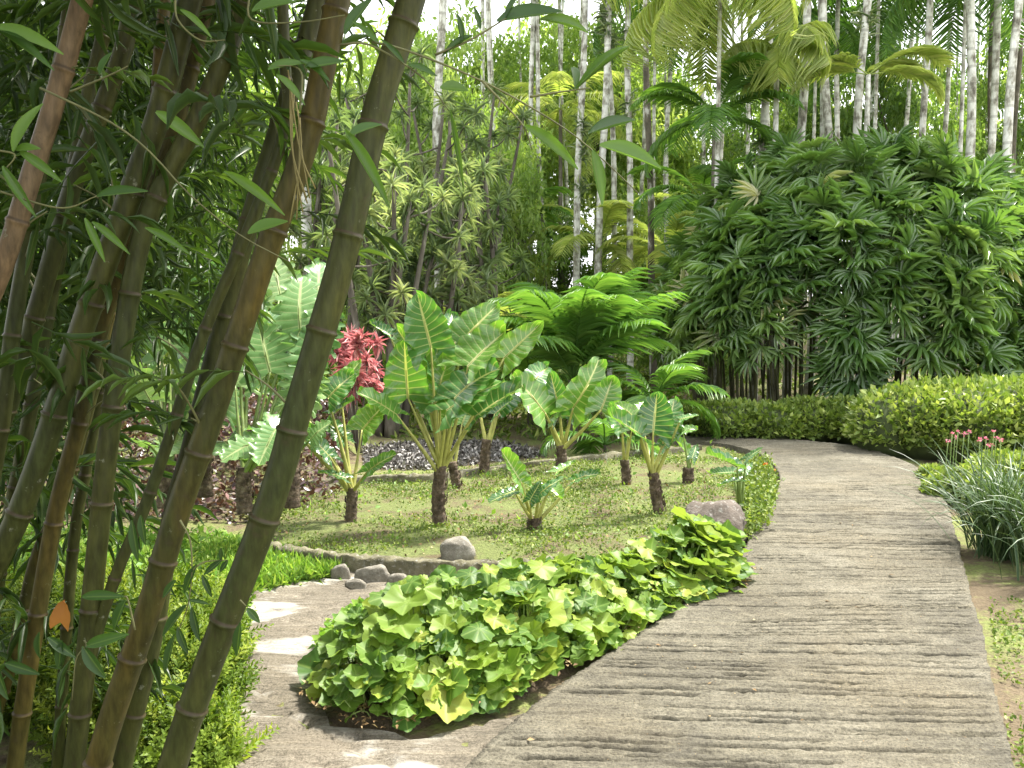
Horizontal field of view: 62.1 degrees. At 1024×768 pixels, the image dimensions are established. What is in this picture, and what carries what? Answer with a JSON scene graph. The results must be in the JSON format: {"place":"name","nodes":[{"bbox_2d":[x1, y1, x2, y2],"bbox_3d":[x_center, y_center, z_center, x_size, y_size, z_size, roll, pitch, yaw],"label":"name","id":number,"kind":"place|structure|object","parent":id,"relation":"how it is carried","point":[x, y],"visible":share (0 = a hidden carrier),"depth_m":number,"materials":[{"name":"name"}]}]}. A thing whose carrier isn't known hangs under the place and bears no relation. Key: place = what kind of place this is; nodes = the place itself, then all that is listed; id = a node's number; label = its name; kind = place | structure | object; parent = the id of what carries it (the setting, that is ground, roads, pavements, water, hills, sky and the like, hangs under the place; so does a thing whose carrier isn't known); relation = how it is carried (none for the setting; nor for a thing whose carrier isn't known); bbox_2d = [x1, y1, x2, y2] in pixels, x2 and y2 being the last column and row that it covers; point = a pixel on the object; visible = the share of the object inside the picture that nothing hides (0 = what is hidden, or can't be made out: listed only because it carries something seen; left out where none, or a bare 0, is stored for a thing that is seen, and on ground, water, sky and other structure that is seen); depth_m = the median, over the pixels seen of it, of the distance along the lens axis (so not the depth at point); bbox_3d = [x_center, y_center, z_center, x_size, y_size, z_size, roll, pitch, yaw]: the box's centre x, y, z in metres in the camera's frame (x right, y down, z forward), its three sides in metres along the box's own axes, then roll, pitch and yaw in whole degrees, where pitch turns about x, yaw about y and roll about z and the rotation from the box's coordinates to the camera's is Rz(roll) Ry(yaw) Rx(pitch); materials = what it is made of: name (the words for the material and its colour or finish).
{"place":"outdoors","nodes":[
{"label":"outdoors","id":0,"kind":"place"},
{"bbox_2d":[236,571,521,767],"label":"worn side path","id":1,"kind":"structure","parent":0,"point":[297,614],"depth_m":3.42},
{"bbox_2d":[325,603,682,734],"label":"patch soil","id":2,"kind":"structure","parent":0,"point":[570,670],"depth_m":3.45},
{"bbox_2d":[297,505,757,732],"bbox_3d":[0.349,1.045,4.513,0.980,0.546,3.179,4,5,44],"label":"round leaf patch","id":3,"kind":"object","parent":2,"relation":"on","point":[486,629],"visible":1,"depth_m":3.78,"materials":[{"name":"plant"}]},
{"bbox_2d":[0,296,1023,767],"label":"ground","id":4,"kind":"structure","parent":0,"point":[986,578],"depth_m":5.31,"materials":[{"name":"soil"}]},
{"bbox_2d":[0,548,166,767],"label":"feathery shrub","id":5,"kind":"object","parent":4,"relation":"on","point":[43,714],"visible":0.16,"depth_m":3.21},
{"bbox_2d":[10,0,168,426],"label":"bamboo culm","id":6,"kind":"object","parent":4,"relation":"on","point":[102,104],"visible":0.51,"depth_m":2.64,"materials":[{"name":"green plant"}]},
{"bbox_2d":[0,0,202,628],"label":"bamboo culm","id":7,"kind":"object","parent":4,"relation":"on","point":[28,420],"visible":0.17,"depth_m":2.98,"materials":[{"name":"green plant"}]},
{"bbox_2d":[0,0,207,743],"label":"bamboo culm","id":8,"kind":"object","parent":4,"relation":"on","point":[11,334],"visible":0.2,"depth_m":2.94,"materials":[{"name":"green plant"}]},
{"bbox_2d":[0,0,239,702],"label":"bamboo culm","id":9,"kind":"object","parent":4,"relation":"on","point":[43,129],"visible":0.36,"depth_m":2.24,"materials":[{"name":"green plant"}]},
{"bbox_2d":[0,0,256,712],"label":"bamboo culm","id":10,"kind":"object","parent":4,"relation":"on","point":[27,589],"visible":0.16,"depth_m":2.81,"materials":[{"name":"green plant"}]},
{"bbox_2d":[0,0,265,736],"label":"bamboo culm","id":11,"kind":"object","parent":4,"relation":"on","point":[94,293],"visible":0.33,"depth_m":2.39,"materials":[{"name":"green plant"}]},
{"bbox_2d":[0,88,277,767],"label":"bamboo culm","id":12,"kind":"object","parent":4,"relation":"on","point":[79,502],"visible":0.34,"depth_m":2.93,"materials":[{"name":"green plant"}]},
{"bbox_2d":[10,518,298,693],"bbox_3d":[-2.362,1.198,5.212,2.054,0.219,4.022,-3,5,-33],"label":"bright ground cover","id":13,"kind":"object","parent":4,"relation":"on","point":[198,537],"visible":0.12,"depth_m":5.85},
{"bbox_2d":[0,0,309,767],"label":"bamboo culm","id":14,"kind":"object","parent":4,"relation":"on","point":[212,81],"visible":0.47,"depth_m":2.41,"materials":[{"name":"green plant"}]},
{"bbox_2d":[45,555,279,767],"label":"feathery shrub","id":15,"kind":"object","parent":4,"relation":"on","point":[219,739],"visible":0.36,"depth_m":3.16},
{"bbox_2d":[124,261,220,508],"bbox_3d":[-2.571,-0.131,6.519,0.873,1.959,1.721,-2,4,-23],"label":"split leaf philodendron","id":16,"kind":"object","parent":4,"relation":"on","point":[148,393],"visible":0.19,"depth_m":6.15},
{"bbox_2d":[0,0,346,767],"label":"bamboo culm","id":17,"kind":"object","parent":4,"relation":"on","point":[22,36],"visible":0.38,"depth_m":2.53,"materials":[{"name":"green plant"}]},
{"bbox_2d":[0,386,348,523],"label":"dark ground cover","id":18,"kind":"object","parent":4,"relation":"on","point":[228,503],"visible":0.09,"depth_m":7.77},
{"bbox_2d":[0,0,371,767],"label":"bamboo culm","id":19,"kind":"object","parent":4,"relation":"on","point":[336,22],"visible":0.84,"depth_m":2.21,"materials":[{"name":"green plant"}]},
{"bbox_2d":[149,294,250,497],"bbox_3d":[-2.238,0.049,6.458,0.863,1.609,1.188,0,4,0],"label":"split leaf philodendron","id":20,"kind":"object","parent":4,"relation":"on","point":[206,489],"visible":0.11,"depth_m":6.40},
{"bbox_2d":[57,0,410,658],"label":"bamboo culm","id":21,"kind":"object","parent":4,"relation":"on","point":[215,303],"visible":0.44,"depth_m":2.41,"materials":[{"name":"green plant"}]},
{"bbox_2d":[92,0,396,767],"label":"bamboo culm","id":22,"kind":"object","parent":4,"relation":"on","point":[125,750],"visible":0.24,"depth_m":2.52,"materials":[{"name":"green plant"}]},
{"bbox_2d":[177,68,315,269],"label":"leafy tree","id":23,"kind":"object","parent":4,"relation":"on","point":[224,219],"visible":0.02,"depth_m":21.03,"materials":[{"name":"green plant"}]},
{"bbox_2d":[188,534,348,595],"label":"grass","id":24,"kind":"structure","parent":4,"relation":"on","point":[308,568],"depth_m":5.35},
{"bbox_2d":[219,254,340,513],"bbox_3d":[-1.796,-0.113,6.289,1.009,1.961,1.907,0,4,0],"label":"split leaf philodendron","id":25,"kind":"object","parent":4,"relation":"on","point":[290,313],"visible":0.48,"depth_m":5.96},
{"bbox_2d":[209,121,360,352],"bbox_3d":[-3.386,-2.036,14.140,3.397,5.090,2.229,-2,5,-29],"label":"dracaena","id":26,"kind":"object","parent":4,"relation":"on","point":[318,192],"visible":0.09,"depth_m":13.89,"materials":[{"name":"green plant"}]},
{"bbox_2d":[244,313,344,508],"bbox_3d":[-1.452,0.114,6.094,0.480,1.530,0.958,1,4,19],"label":"split leaf philodendron","id":27,"kind":"object","parent":4,"relation":"on","point":[316,431],"visible":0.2,"depth_m":6.03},
{"bbox_2d":[258,44,432,261],"bbox_3d":[-4.343,-4.860,23.732,4.759,8.860,4.485,2,4,21],"label":"leafy tree","id":28,"kind":"object","parent":4,"relation":"on","point":[368,73],"visible":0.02,"depth_m":22.86,"materials":[{"name":"green plant"}]},
{"bbox_2d":[327,323,388,452],"bbox_3d":[-1.865,0.067,10.229,0.898,1.611,1.040,0,4,0],"label":"red cordyline","id":29,"kind":"object","parent":4,"relation":"on","point":[354,342],"visible":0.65,"depth_m":10.06,"materials":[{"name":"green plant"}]},
{"bbox_2d":[295,100,421,405],"bbox_3d":[-2.410,-2.092,13.508,1.875,4.882,2.350,-3,5,-41],"label":"dracaena","id":30,"kind":"object","parent":4,"relation":"on","point":[350,114],"visible":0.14,"depth_m":13.26,"materials":[{"name":"green plant"}]},
{"bbox_2d":[310,108,454,437],"bbox_3d":[-1.875,-1.501,11.835,2.218,4.681,1.991,0,4,0],"label":"dracaena","id":31,"kind":"object","parent":4,"relation":"on","point":[408,201],"visible":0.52,"depth_m":11.67,"materials":[{"name":"green plant"}]},
{"bbox_2d":[120,0,660,767],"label":"bamboo culm","id":32,"kind":"object","parent":4,"relation":"on","point":[366,134],"visible":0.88,"depth_m":2.12,"materials":[{"name":"green plant"}]},
{"bbox_2d":[327,38,477,411],"bbox_3d":[-2.097,-2.690,15.180,3.089,6.508,2.783,0,4,0],"label":"dracaena","id":33,"kind":"object","parent":4,"relation":"on","point":[439,164],"visible":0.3,"depth_m":14.90,"materials":[{"name":"green plant"}]},
{"bbox_2d":[270,541,553,576],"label":"kerb","id":34,"kind":"structure","parent":4,"relation":"on","point":[393,564],"depth_m":5.40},
{"bbox_2d":[440,536,475,560],"bbox_3d":[-0.349,1.078,5.472,0.233,0.194,0.176,0,4,0],"label":"rock","id":35,"kind":"object","parent":34,"relation":"on","point":[456,548],"visible":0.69,"depth_m":5.41,"materials":[{"name":"stone"}]},
{"bbox_2d":[359,219,468,432],"bbox_3d":[-1.527,-0.891,12.407,1.746,3.388,1.285,2,4,27],"label":"dracaena","id":36,"kind":"object","parent":4,"relation":"on","point":[430,254],"visible":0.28,"depth_m":12.35,"materials":[{"name":"green plant"}]},
{"bbox_2d":[352,0,515,296],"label":"leafy tree","id":37,"kind":"object","parent":4,"relation":"on","point":[431,49],"visible":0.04,"depth_m":24.85,"materials":[{"name":"green plant"}]},
{"bbox_2d":[364,149,505,431],"bbox_3d":[-1.155,-1.361,12.680,2.176,4.287,1.734,0,4,0],"label":"dracaena","id":38,"kind":"object","parent":4,"relation":"on","point":[463,204],"visible":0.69,"depth_m":12.57,"materials":[{"name":"green plant"}]},
{"bbox_2d":[432,0,446,301],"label":"slender palm","id":39,"kind":"object","parent":4,"relation":"on","point":[441,34],"visible":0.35,"depth_m":16.40,"materials":[{"name":"grey plant"}]},
{"bbox_2d":[385,15,522,288],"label":"leafy tree","id":40,"kind":"object","parent":4,"relation":"on","point":[426,91],"visible":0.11,"depth_m":21.97,"materials":[{"name":"green plant"}]},
{"bbox_2d":[360,436,547,470],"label":"grey mulch","id":41,"kind":"object","parent":4,"relation":"on","point":[468,451],"visible":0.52,"depth_m":10.35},
{"bbox_2d":[400,71,537,369],"bbox_3d":[-0.680,-2.799,16.917,2.483,6.491,2.723,2,5,29],"label":"dracaena","id":42,"kind":"object","parent":4,"relation":"on","point":[504,134],"visible":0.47,"depth_m":16.46,"materials":[{"name":"green plant"}]},
{"bbox_2d":[439,152,515,419],"bbox_3d":[-0.567,-1.593,14.408,1.341,4.492,1.763,-2,4,-24],"label":"dracaena","id":43,"kind":"object","parent":4,"relation":"on","point":[492,250],"visible":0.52,"depth_m":14.07,"materials":[{"name":"green plant"}]},
{"bbox_2d":[254,445,701,489],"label":"kerb","id":44,"kind":"structure","parent":4,"relation":"on","point":[403,477],"depth_m":8.51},
{"bbox_2d":[244,353,735,441],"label":"grass","id":45,"kind":"structure","parent":4,"relation":"on","point":[515,413],"depth_m":12.99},
{"bbox_2d":[446,91,570,313],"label":"leafy tree","id":46,"kind":"object","parent":4,"relation":"on","point":[525,169],"visible":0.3,"depth_m":19.37,"materials":[{"name":"green plant"}]},
{"bbox_2d":[465,33,609,284],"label":"leafy tree","id":47,"kind":"object","parent":4,"relation":"on","point":[509,60],"visible":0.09,"depth_m":26.32,"materials":[{"name":"green plant"}]},
{"bbox_2d":[488,186,587,264],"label":"feather palm","id":48,"kind":"object","parent":4,"relation":"on","point":[554,190],"visible":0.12,"depth_m":20.42,"materials":[{"name":"green plant"}]},
{"bbox_2d":[477,0,623,243],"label":"leafy tree","id":49,"kind":"object","parent":4,"relation":"on","point":[573,31],"visible":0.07,"depth_m":30.79,"materials":[{"name":"green plant"}]},
{"bbox_2d":[485,70,625,258],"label":"feather palm","id":50,"kind":"object","parent":4,"relation":"on","point":[559,80],"visible":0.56,"depth_m":23.52,"materials":[{"name":"green plant"}]},
{"bbox_2d":[455,267,688,442],"bbox_3d":[0.835,-0.335,11.654,2.896,2.454,3.200,-3,5,-39],"label":"feather palm","id":51,"kind":"object","parent":4,"relation":"on","point":[584,325],"visible":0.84,"depth_m":10.98,"materials":[{"name":"green plant"}]},
{"bbox_2d":[521,202,626,295],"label":"leafy tree","id":52,"kind":"object","parent":4,"relation":"on","point":[562,282],"visible":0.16,"depth_m":22.24,"materials":[{"name":"green plant"}]},
{"bbox_2d":[566,0,594,288],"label":"slender palm","id":53,"kind":"object","parent":4,"relation":"on","point":[579,185],"visible":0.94,"depth_m":18.70,"materials":[{"name":"white plant"}]},
{"bbox_2d":[525,192,670,289],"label":"feather palm","id":54,"kind":"object","parent":4,"relation":"on","point":[611,208],"visible":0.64,"depth_m":19.07,"materials":[{"name":"green plant"}]},
{"bbox_2d":[539,410,659,458],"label":"feather palm","id":55,"kind":"object","parent":4,"relation":"on","point":[602,427],"visible":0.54,"depth_m":9.96,"materials":[{"name":"green plant"}]},
{"bbox_2d":[590,0,620,274],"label":"slender palm","id":56,"kind":"object","parent":4,"relation":"on","point":[605,22],"visible":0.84,"depth_m":18.59,"materials":[{"name":"white plant"}]},
{"bbox_2d":[595,8,620,375],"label":"slender palm","id":57,"kind":"object","parent":4,"relation":"on","point":[613,157],"visible":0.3,"depth_m":19.63,"materials":[{"name":"grey plant"}]},
{"bbox_2d":[527,11,693,272],"bbox_3d":[2.853,-7.368,29.688,6.637,11.786,5.965,0,4,0],"label":"leafy tree","id":58,"kind":"object","parent":4,"relation":"on","point":[637,129],"visible":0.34,"depth_m":28.58,"materials":[{"name":"green plant"}]},
{"bbox_2d":[615,0,642,388],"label":"slender palm","id":59,"kind":"object","parent":4,"relation":"on","point":[626,104],"visible":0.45,"depth_m":18.67,"materials":[{"name":"grey plant"}]},
{"bbox_2d":[591,176,685,300],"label":"leafy tree","id":60,"kind":"object","parent":4,"relation":"on","point":[643,217],"visible":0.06,"depth_m":23.38,"materials":[{"name":"green plant"}]},
{"bbox_2d":[558,0,723,384],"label":"feather palm","id":61,"kind":"object","parent":4,"relation":"on","point":[635,11],"visible":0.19,"depth_m":20.25,"materials":[{"name":"green plant"}]},
{"bbox_2d":[594,210,695,388],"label":"feather palm","id":62,"kind":"object","parent":4,"relation":"on","point":[657,252],"visible":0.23,"depth_m":18.68,"materials":[{"name":"green plant"}]},
{"bbox_2d":[643,0,657,392],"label":"slender palm","id":63,"kind":"object","parent":4,"relation":"on","point":[648,137],"visible":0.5,"depth_m":17.67,"materials":[{"name":"grey plant"}]},
{"bbox_2d":[606,349,729,442],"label":"feather palm","id":64,"kind":"object","parent":4,"relation":"on","point":[678,370],"visible":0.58,"depth_m":11.09,"materials":[{"name":"green plant"}]},
{"bbox_2d":[635,76,743,231],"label":"leafy tree","id":65,"kind":"object","parent":4,"relation":"on","point":[685,166],"visible":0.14,"depth_m":30.75,"materials":[{"name":"green plant"}]},
{"bbox_2d":[625,153,757,398],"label":"feather palm","id":66,"kind":"object","parent":4,"relation":"on","point":[688,201],"visible":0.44,"depth_m":16.35,"materials":[{"name":"green plant"}]},
{"bbox_2d":[598,0,818,402],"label":"feather palm","id":67,"kind":"object","parent":4,"relation":"on","point":[659,15],"visible":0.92,"depth_m":14.27,"materials":[{"name":"green plant"}]},
{"bbox_2d":[629,52,804,400],"bbox_3d":[3.491,-2.459,15.346,2.891,6.132,3.130,0,4,0],"label":"feather palm","id":68,"kind":"object","parent":4,"relation":"on","point":[711,115],"visible":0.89,"depth_m":14.95,"materials":[{"name":"green plant"}]},
{"bbox_2d":[684,78,832,351],"bbox_3d":[7.914,-5.473,26.714,4.583,9.089,5.041,2,4,23],"label":"leafy tree","id":69,"kind":"object","parent":4,"relation":"on","point":[737,149],"visible":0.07,"depth_m":25.80,"materials":[{"name":"green plant"}]},
{"bbox_2d":[682,392,861,444],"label":"hedge","id":70,"kind":"object","parent":4,"relation":"on","point":[815,418],"visible":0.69,"depth_m":11.54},
{"bbox_2d":[721,20,839,399],"bbox_3d":[4.629,-2.762,14.817,1.912,6.854,1.785,2,5,31],"label":"feather palm","id":71,"kind":"object","parent":4,"relation":"on","point":[786,65],"visible":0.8,"depth_m":14.10,"materials":[{"name":"green plant"}]},
{"bbox_2d":[782,0,810,401],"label":"slender palm","id":72,"kind":"object","parent":4,"relation":"on","point":[802,112],"visible":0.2,"depth_m":15.64,"materials":[{"name":"grey plant"}]},
{"bbox_2d":[725,0,899,350],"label":"feather palm","id":73,"kind":"object","parent":4,"relation":"on","point":[848,43],"visible":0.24,"depth_m":20.33,"materials":[{"name":"green plant"}]},
{"bbox_2d":[635,121,1023,403],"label":"lady palm clump","id":74,"kind":"object","parent":4,"relation":"on","point":[938,241],"visible":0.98,"depth_m":12.35,"materials":[{"name":"plant"}]},
{"bbox_2d":[819,0,840,375],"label":"slender palm","id":75,"kind":"object","parent":4,"relation":"on","point":[826,109],"visible":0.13,"depth_m":15.75,"materials":[{"name":"grey plant"}]},
{"bbox_2d":[786,0,933,259],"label":"leafy tree","id":76,"kind":"object","parent":4,"relation":"on","point":[846,118],"visible":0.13,"depth_m":24.57,"materials":[{"name":"green plant"}]},
{"bbox_2d":[846,0,882,379],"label":"slender palm","id":77,"kind":"object","parent":4,"relation":"on","point":[866,15],"visible":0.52,"depth_m":15.49,"materials":[{"name":"white plant"}]},
{"bbox_2d":[790,44,958,372],"bbox_3d":[6.378,-2.667,15.277,2.932,6.569,2.050,0,4,0],"label":"feather palm","id":78,"kind":"object","parent":4,"relation":"on","point":[906,68],"visible":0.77,"depth_m":14.94,"materials":[{"name":"green plant"}]},
{"bbox_2d":[797,0,962,128],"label":"feather palm","id":79,"kind":"object","parent":4,"relation":"on","point":[876,43],"visible":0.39,"depth_m":19.39,"materials":[{"name":"green plant"}]},
{"bbox_2d":[842,32,986,354],"bbox_3d":[11.491,-5.378,24.729,3.759,9.464,3.378,0,4,0],"label":"leafy tree","id":80,"kind":"object","parent":4,"relation":"on","point":[898,104],"visible":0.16,"depth_m":23.80,"materials":[{"name":"green plant"}]},
{"bbox_2d":[911,0,932,378],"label":"slender palm","id":81,"kind":"object","parent":4,"relation":"on","point":[928,41],"visible":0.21,"depth_m":16.63,"materials":[{"name":"grey plant"}]},
{"bbox_2d":[839,370,1023,463],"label":"hedge","id":82,"kind":"object","parent":4,"relation":"on","point":[909,417],"visible":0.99,"depth_m":9.98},
{"bbox_2d":[870,0,1023,154],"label":"feather palm","id":83,"kind":"object","parent":4,"relation":"on","point":[900,9],"visible":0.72,"depth_m":17.44,"materials":[{"name":"green plant"}]},
{"bbox_2d":[886,437,1023,565],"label":"strap leaf plant","id":84,"kind":"object","parent":4,"relation":"on","point":[992,526],"visible":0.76,"depth_m":5.86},
{"bbox_2d":[887,49,1023,174],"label":"leafy tree","id":85,"kind":"object","parent":4,"relation":"on","point":[965,102],"visible":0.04,"depth_m":31.61,"materials":[{"name":"green plant"}]},
{"bbox_2d":[954,0,975,372],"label":"slender palm","id":86,"kind":"object","parent":4,"relation":"on","point":[971,83],"visible":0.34,"depth_m":15.50,"materials":[{"name":"white plant"}]},
{"bbox_2d":[913,448,1023,507],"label":"hedge","id":87,"kind":"object","parent":4,"relation":"on","point":[921,471],"visible":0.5,"depth_m":7.70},
{"bbox_2d":[932,444,1023,580],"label":"strap leaf plant","id":88,"kind":"object","parent":4,"relation":"on","point":[1020,528],"visible":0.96,"depth_m":5.42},
{"bbox_2d":[966,0,1001,373],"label":"slender palm","id":89,"kind":"object","parent":4,"relation":"on","point":[994,82],"visible":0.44,"depth_m":16.60,"materials":[{"name":"grey plant"}]},
{"bbox_2d":[956,4,1023,334],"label":"leafy tree","id":90,"kind":"object","parent":4,"relation":"on","point":[981,93],"visible":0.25,"depth_m":25.14,"materials":[{"name":"green plant"}]},
{"bbox_2d":[988,595,1023,766],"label":"verge weeds","id":91,"kind":"object","parent":4,"relation":"on","point":[1011,717],"visible":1,"depth_m":4.21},
{"bbox_2d":[993,0,1023,310],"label":"slender palm","id":92,"kind":"object","parent":4,"relation":"on","point":[1010,85],"visible":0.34,"depth_m":14.55,"materials":[{"name":"white plant"}]},
{"bbox_2d":[253,446,772,560],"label":"planting bed ground","id":93,"kind":"structure","parent":0,"point":[336,525],"depth_m":6.70,"materials":[{"name":"plant"}]},
{"bbox_2d":[255,351,395,521],"bbox_3d":[-1.432,0.409,6.566,1.264,1.381,0.577,1,4,12],"label":"elephant ear plant","id":94,"kind":"object","parent":93,"relation":"on","point":[366,419],"visible":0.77,"depth_m":6.48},
{"bbox_2d":[356,290,543,526],"bbox_3d":[-0.436,0.213,6.294,1.351,1.809,0.700,0,4,0],"label":"elephant ear plant","id":95,"kind":"object","parent":93,"relation":"on","point":[426,355],"visible":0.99,"depth_m":6.24,"materials":[{"name":"plant"}]},
{"bbox_2d":[479,384,525,473],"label":"elephant ear plant","id":96,"kind":"object","parent":93,"relation":"on","point":[509,404],"visible":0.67,"depth_m":8.56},
{"bbox_2d":[251,444,773,559],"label":"bed weeds","id":97,"kind":"object","parent":93,"relation":"on","point":[593,480],"visible":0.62,"depth_m":6.82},
{"bbox_2d":[487,447,601,530],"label":"elephant ear plant","id":98,"kind":"object","parent":93,"relation":"on","point":[538,490],"visible":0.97,"depth_m":6.20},
{"bbox_2d":[510,356,621,467],"bbox_3d":[0.548,0.326,8.883,1.145,1.226,0.749,0,4,0],"label":"elephant ear plant","id":99,"kind":"object","parent":93,"relation":"on","point":[548,396],"visible":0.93,"depth_m":8.73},
{"bbox_2d":[605,391,698,514],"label":"elephant ear plant","id":100,"kind":"object","parent":93,"relation":"on","point":[660,415],"visible":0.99,"depth_m":6.67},
{"bbox_2d":[685,499,747,548],"bbox_3d":[1.484,1.098,6.181,0.488,0.522,0.406,0,4,0],"label":"boulder","id":101,"kind":"object","parent":93,"relation":"on","point":[721,511],"visible":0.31,"depth_m":6.07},
{"bbox_2d":[705,446,762,511],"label":"elephant ear plant","id":102,"kind":"object","parent":93,"relation":"on","point":[745,468],"visible":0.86,"depth_m":6.59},
{"bbox_2d":[733,450,780,540],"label":"hedge","id":103,"kind":"object","parent":93,"relation":"on","point":[763,494],"visible":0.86,"depth_m":6.92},
{"bbox_2d":[3,0,1023,295],"label":"sky","id":104,"kind":"structure","parent":0,"point":[431,7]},
{"bbox_2d":[465,435,1014,767],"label":"ribbed path","id":105,"kind":"structure","parent":0,"point":[839,499],"depth_m":3.87,"materials":[{"name":"concrete"}]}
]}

